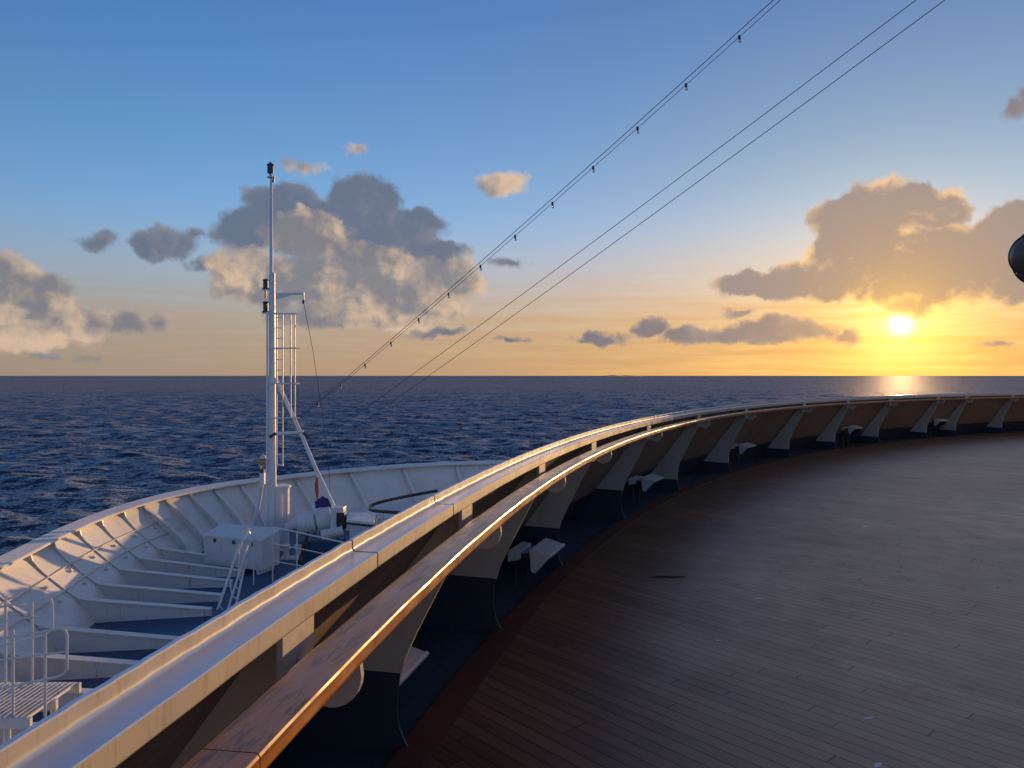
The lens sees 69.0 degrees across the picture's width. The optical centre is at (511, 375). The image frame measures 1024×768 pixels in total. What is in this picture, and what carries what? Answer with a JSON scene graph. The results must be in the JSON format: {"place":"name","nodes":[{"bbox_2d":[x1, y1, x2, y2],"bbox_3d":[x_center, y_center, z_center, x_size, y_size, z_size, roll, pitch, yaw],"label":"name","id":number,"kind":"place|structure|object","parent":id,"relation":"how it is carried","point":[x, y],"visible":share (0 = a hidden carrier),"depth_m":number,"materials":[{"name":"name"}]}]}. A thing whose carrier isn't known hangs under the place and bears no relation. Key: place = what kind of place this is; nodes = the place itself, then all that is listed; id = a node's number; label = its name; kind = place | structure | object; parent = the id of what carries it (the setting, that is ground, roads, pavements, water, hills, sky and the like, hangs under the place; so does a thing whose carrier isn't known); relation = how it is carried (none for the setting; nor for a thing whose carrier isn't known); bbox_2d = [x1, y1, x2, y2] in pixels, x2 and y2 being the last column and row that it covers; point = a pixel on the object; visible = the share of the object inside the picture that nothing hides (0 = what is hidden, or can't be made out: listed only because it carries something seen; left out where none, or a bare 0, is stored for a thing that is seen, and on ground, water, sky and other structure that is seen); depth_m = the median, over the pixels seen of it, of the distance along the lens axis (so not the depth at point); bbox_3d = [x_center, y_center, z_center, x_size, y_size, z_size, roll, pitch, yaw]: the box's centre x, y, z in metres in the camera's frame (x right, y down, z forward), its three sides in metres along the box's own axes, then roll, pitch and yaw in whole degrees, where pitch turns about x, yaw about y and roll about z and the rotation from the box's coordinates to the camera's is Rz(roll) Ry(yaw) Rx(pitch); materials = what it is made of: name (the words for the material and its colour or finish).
{"place":"outdoors","nodes":[
{"label":"outdoors","id":0,"kind":"place"},
{"bbox_2d":[0,682,80,742],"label":"gangway platform","id":1,"kind":"structure","parent":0,"point":[29,701],"depth_m":9.28,"materials":[{"name":"white paint"}]},
{"bbox_2d":[0,597,53,684],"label":"railing","id":2,"kind":"object","parent":1,"relation":"on","point":[5,620],"visible":0.87,"depth_m":9.74,"materials":[{"name":"white metal"}]},
{"bbox_2d":[0,627,68,716],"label":"railing","id":3,"kind":"object","parent":1,"relation":"on","point":[12,658],"visible":0.99,"depth_m":8.84,"materials":[{"name":"white metal"}]},
{"bbox_2d":[32,529,348,721],"bbox_3d":[1.961,7.750,24.124,47.178,0.001,38.803,0,0,-44],"label":"foredeck","id":4,"kind":"object","parent":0,"point":[176,626],"depth_m":23.47,"materials":[{"name":"blue paint"}]},
{"bbox_2d":[216,527,250,609],"bbox_3d":[-9.437,6.657,25.538,0.774,2.519,2.317,0,0,0],"label":"inclined ladder","id":5,"kind":"object","parent":4,"relation":"on","point":[240,569],"visible":0.84,"depth_m":25.53,"materials":[{"name":"white metal"}]},
{"bbox_2d":[202,523,280,574],"bbox_3d":[-10.853,6.946,29.905,2.938,1.608,1.200,0,0,21],"label":"deck locker","id":6,"kind":"object","parent":4,"relation":"on","point":[222,542],"visible":0.85,"depth_m":29.52,"materials":[{"name":"white metal"}]},
{"bbox_2d":[0,460,506,744],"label":"foredeck bulwark","id":7,"kind":"object","parent":4,"relation":"on","point":[141,559],"visible":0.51,"depth_m":26.88,"materials":[{"name":"white paint"}]},
{"bbox_2d":[253,527,253,584],"bbox_3d":[-9.574,6.678,27.600,0.052,2.144,0.052,0,0,-22],"label":"pole","id":8,"kind":"object","parent":4,"relation":"on","point":[253,555],"visible":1,"depth_m":27.57,"materials":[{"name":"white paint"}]},
{"bbox_2d":[280,544,302,559],"bbox_3d":[-9.300,7.440,31.500,0.900,0.620,0.400,0,0,0],"label":"bollard","id":9,"kind":"object","parent":4,"relation":"on","point":[286,556],"visible":0.81,"depth_m":31.38,"materials":[{"name":"white metal"}]},
{"bbox_2d":[252,162,339,550],"bbox_3d":[-9.951,-0.855,32.833,4.827,17.234,1.500,0,0,26],"label":"mast","id":10,"kind":"object","parent":4,"relation":"on","point":[278,505],"visible":0.97,"depth_m":32.87,"materials":[{"name":"white metal"}]},
{"bbox_2d":[256,454,265,483],"bbox_3d":[-11.065,4.150,32.976,0.576,1.344,0.519,0,0,0],"label":"fog horn","id":11,"kind":"object","parent":10,"relation":"attached to","point":[261,461],"visible":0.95,"depth_m":33.00,"materials":[{"name":"white metal"}]},
{"bbox_2d":[299,0,779,417],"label":"light string","id":12,"kind":"object","parent":10,"relation":"hanging from","point":[686,89],"visible":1,"depth_m":23.28,"materials":[{"name":"metal"}]},
{"bbox_2d":[277,0,915,470],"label":"stay wire","id":13,"kind":"object","parent":10,"relation":"attached to","point":[635,210],"visible":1,"depth_m":22.95,"materials":[{"name":"metal"}]},
{"bbox_2d":[295,0,944,468],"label":"stay wire","id":14,"kind":"object","parent":10,"relation":"attached to","point":[661,208],"visible":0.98,"depth_m":22.56,"materials":[{"name":"metal"}]},
{"bbox_2d":[298,532,309,565],"bbox_3d":[-8.249,7.165,30.506,1.327,1.318,0.742,0,0,39],"label":"anchor chain","id":15,"kind":"object","parent":4,"relation":"on","point":[302,555],"visible":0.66,"depth_m":30.82,"materials":[{"name":"black metal"}]},
{"bbox_2d":[272,526,343,581],"bbox_3d":[-6.725,6.703,26.824,5.167,2.093,0.115,0,0,28],"label":"railing","id":16,"kind":"object","parent":4,"relation":"on","point":[296,547],"visible":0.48,"depth_m":27.52,"materials":[{"name":"white metal"}]},
{"bbox_2d":[285,506,346,558],"bbox_3d":[-8.431,6.676,31.969,2.694,2.148,1.764,0,0,0],"label":"windlass","id":17,"kind":"object","parent":4,"relation":"on","point":[328,522],"visible":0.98,"depth_m":31.62,"materials":[{"name":"white paint"}]},
{"bbox_2d":[314,477,318,535],"bbox_3d":[-8.612,6.085,32.850,0.196,3.329,0.200,0,0,0],"label":"flag staff","id":18,"kind":"object","parent":4,"relation":"on","point":[316,485],"visible":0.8,"depth_m":32.79,"materials":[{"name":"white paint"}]},
{"bbox_2d":[314,496,330,507],"bbox_3d":[-8.237,6.511,32.599,0.798,2.477,0.688,0,0,0],"label":"canvas cover","id":19,"kind":"object","parent":4,"relation":"on","point":[322,501],"visible":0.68,"depth_m":32.39,"materials":[{"name":"purple fabric"}]},
{"bbox_2d":[346,512,377,538],"bbox_3d":[-6.369,6.877,31.612,1.212,1.747,2.587,0,0,-7],"label":"hatch table","id":20,"kind":"object","parent":4,"relation":"on","point":[358,522],"visible":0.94,"depth_m":31.05,"materials":[{"name":"white paint"}]},
{"bbox_2d":[346,500,421,530],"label":"raised platform","id":21,"kind":"structure","parent":4,"relation":"on","point":[399,506],"depth_m":40.52,"materials":[{"name":"white paint"}]},
{"bbox_2d":[368,489,437,520],"bbox_3d":[-5.075,6.580,33.558,3.091,2.340,4.030,0,0,0],"label":"hoop rail","id":22,"kind":"object","parent":4,"relation":"on","point":[371,509],"visible":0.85,"depth_m":34.97,"materials":[{"name":"metal"}]},
{"bbox_2d":[0,376,1023,555],"bbox_3d":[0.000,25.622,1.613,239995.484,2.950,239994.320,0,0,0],"label":"sea","id":23,"kind":"structure","parent":0,"point":[74,448],"depth_m":439.41,"materials":[{"name":"liquid"}]},
{"bbox_2d":[0,0,1023,375],"label":"sky","id":24,"kind":"structure","parent":0,"point":[871,230],"materials":[{"name":"blue"}]},
{"bbox_2d":[604,375,645,376],"bbox_3d":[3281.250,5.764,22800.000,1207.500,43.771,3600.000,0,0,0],"label":"hills","id":25,"kind":"structure","parent":0,"point":[623,376],"depth_m":21131.02,"materials":[{"name":"grey"}]},
{"bbox_2d":[267,431,1023,767],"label":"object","id":26,"kind":"object","parent":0,"point":[435,671],"visible":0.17,"depth_m":4.67,"materials":[{"name":"blue paint"}]},
{"bbox_2d":[399,646,428,685],"bbox_3d":[-0.690,1.523,3.633,0.449,0.314,0.430,0,0,14],"label":"floodlight","id":27,"kind":"object","parent":26,"relation":"on","point":[415,658],"visible":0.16,"depth_m":3.66,"materials":[{"name":"white metal"}]},
{"bbox_2d":[0,392,1023,767],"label":"bulwark","id":28,"kind":"object","parent":26,"relation":"on","point":[316,650],"visible":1,"depth_m":2.71,"materials":[{"name":"beige paint"}]},
{"bbox_2d":[502,538,564,589],"bbox_3d":[0.070,1.508,5.990,0.626,0.344,0.430,0,0,19],"label":"floodlight","id":29,"kind":"object","parent":26,"relation":"on","point":[543,553],"visible":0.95,"depth_m":5.83,"materials":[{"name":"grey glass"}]},
{"bbox_2d":[623,473,663,503],"bbox_3d":[1.667,1.493,9.828,0.566,0.374,0.430,0,0,28],"label":"floodlight","id":30,"kind":"object","parent":26,"relation":"on","point":[650,481],"visible":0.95,"depth_m":9.67,"materials":[{"name":"white metal"}]},
{"bbox_2d":[729,442,755,466],"bbox_3d":[4.157,1.458,13.718,0.546,0.444,0.430,0,0,37],"label":"floodlight","id":31,"kind":"object","parent":26,"relation":"on","point":[746,447],"visible":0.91,"depth_m":13.57,"materials":[{"name":"white metal"}]},
{"bbox_2d":[840,425,862,445],"bbox_3d":[8.001,1.433,17.732,0.430,0.494,0.528,0,0,-41],"label":"floodlight","id":32,"kind":"object","parent":26,"relation":"on","point":[854,429],"visible":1,"depth_m":17.58,"materials":[{"name":"white metal"}]},
{"bbox_2d":[930,418,948,436],"bbox_3d":[11.531,1.423,20.292,0.430,0.514,0.508,0,0,-32],"label":"floodlight","id":33,"kind":"object","parent":26,"relation":"on","point":[940,422],"visible":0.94,"depth_m":20.12,"materials":[{"name":"white metal"}]},
{"bbox_2d":[383,432,1023,767],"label":"deck margin","id":34,"kind":"object","parent":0,"point":[426,735],"visible":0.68,"depth_m":4.47,"materials":[{"name":"brown wood"}]},
{"bbox_2d":[425,433,1023,767],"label":"deck","id":35,"kind":"structure","parent":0,"point":[900,617],"depth_m":4.76,"materials":[{"name":"brown wood"}]},
{"bbox_2d":[652,576,684,576],"bbox_3d":[1.275,1.643,6.091,0.291,0.012,0.022,0,0,0],"label":"rubber strip","id":36,"kind":"object","parent":35,"relation":"on","point":[668,576],"visible":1,"depth_m":6.09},
{"bbox_2d":[874,762,881,767],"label":"paint chip","id":37,"kind":"object","parent":35,"relation":"on","point":[878,764],"visible":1,"depth_m":3.16,"materials":[{"name":"white paint"}]},
{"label":"superstructure","id":38,"kind":"structure","parent":35,"relation":"on","visible":0},
{"bbox_2d":[1008,234,1023,281],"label":"rounded housing","id":39,"kind":"object","parent":38,"relation":"attached to","point":[1016,257],"visible":1,"depth_m":8.85,"materials":[{"name":"grey metal"}]}
]}

